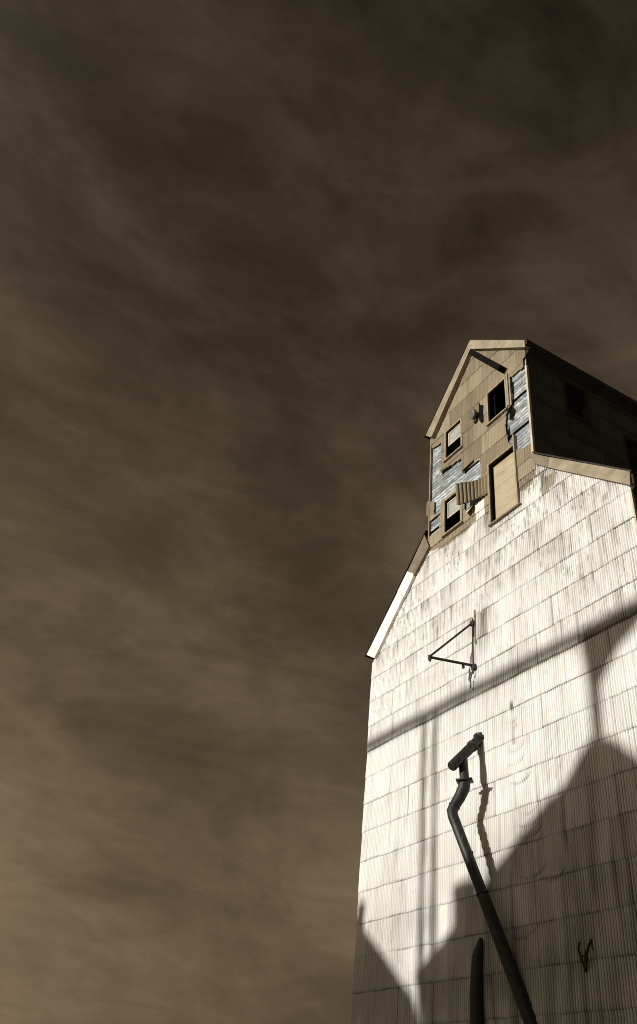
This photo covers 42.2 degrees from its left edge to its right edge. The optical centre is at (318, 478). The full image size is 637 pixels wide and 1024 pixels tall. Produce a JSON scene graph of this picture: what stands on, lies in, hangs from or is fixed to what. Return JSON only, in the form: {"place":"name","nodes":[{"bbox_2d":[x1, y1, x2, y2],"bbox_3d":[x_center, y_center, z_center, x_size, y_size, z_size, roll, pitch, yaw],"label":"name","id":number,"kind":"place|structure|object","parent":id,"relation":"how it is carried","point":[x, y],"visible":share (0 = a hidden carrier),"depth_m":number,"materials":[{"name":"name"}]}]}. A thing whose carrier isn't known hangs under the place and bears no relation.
{"place":"outdoors","nodes":[
{"label":"outdoors","id":0,"kind":"place"},
{"bbox_2d":[0,0,636,1023],"label":"sky","id":1,"kind":"structure","parent":0,"point":[251,251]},
{"bbox_2d":[350,339,636,1023],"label":"grain elevator","id":2,"kind":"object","parent":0,"point":[526,549],"visible":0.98,"depth_m":19.84,"materials":[{"name":"paint"}]},
{"bbox_2d":[441,490,462,538],"bbox_3d":[4.210,1.043,25.572,0.270,1.445,1.010,24,-42,-20],"label":"window","id":3,"kind":"structure","parent":2,"relation":"in","point":[450,507],"depth_m":25.75,"materials":[{"name":"brown wood"}]},
{"bbox_2d":[428,610,476,688],"bbox_3d":[3.504,4.355,21.701,1.314,2.265,0.198,11,-39,-5],"label":"jib bracket","id":4,"kind":"object","parent":2,"relation":"attached to","point":[472,624],"visible":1,"depth_m":21.50,"materials":[{"name":"black metal"}]},
{"bbox_2d":[443,417,462,462],"bbox_3d":[4.532,-1.270,27.391,0.270,1.365,0.990,24,-42,-20],"label":"window","id":5,"kind":"structure","parent":2,"relation":"in","point":[453,433],"depth_m":27.55,"materials":[{"name":"brown wood"}]},
{"bbox_2d":[469,409,477,423],"bbox_3d":[5.003,-2.016,26.549,0.274,0.470,0.340,24,-42,-20],"label":"wall lamp","id":6,"kind":"object","parent":2,"relation":"attached to","point":[473,414],"visible":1,"depth_m":26.47,"materials":[{"name":"grey metal"}]},
{"bbox_2d":[469,937,483,1023],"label":"loading pipe","id":7,"kind":"object","parent":2,"relation":"attached to","point":[476,999],"visible":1,"depth_m":16.80,"materials":[{"name":"black metal"}]},
{"bbox_2d":[447,732,537,1023],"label":"grain spout","id":8,"kind":"object","parent":2,"relation":"attached to","point":[459,759],"visible":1,"depth_m":17.37,"materials":[{"name":"black metal"}]},
{"bbox_2d":[486,373,511,426],"bbox_3d":[5.690,-2.472,25.805,0.270,1.515,1.155,24,-42,-20],"label":"window","id":9,"kind":"structure","parent":2,"relation":"in","point":[491,405],"depth_m":25.93,"materials":[{"name":"beige wood"}]},
{"bbox_2d":[487,434,521,526],"bbox_3d":[5.370,0.046,23.762,0.260,2.640,1.320,24,-42,-20],"label":"loading door","id":10,"kind":"structure","parent":2,"relation":"in","point":[503,483],"depth_m":23.79,"materials":[{"name":"beige wood"}]},
{"bbox_2d":[561,377,592,426],"bbox_3d":[7.974,-2.369,25.512,1.040,1.520,0.150,24,-42,-20],"label":"window","id":11,"kind":"structure","parent":2,"relation":"in","point":[574,394],"depth_m":25.70,"materials":[{"name":"glass"}]},
{"bbox_2d":[577,939,593,971],"bbox_3d":[4.814,8.578,14.843,0.160,0.472,0.474,8,-39,0],"label":"iron hook","id":12,"kind":"object","parent":2,"relation":"attached to","point":[585,962],"visible":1,"depth_m":14.85,"materials":[{"name":"black metal"}]},
{"bbox_2d":[622,433,636,472],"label":"window","id":13,"kind":"structure","parent":2,"relation":"in","point":[630,448],"depth_m":25.77,"materials":[{"name":"metal"}]}
]}

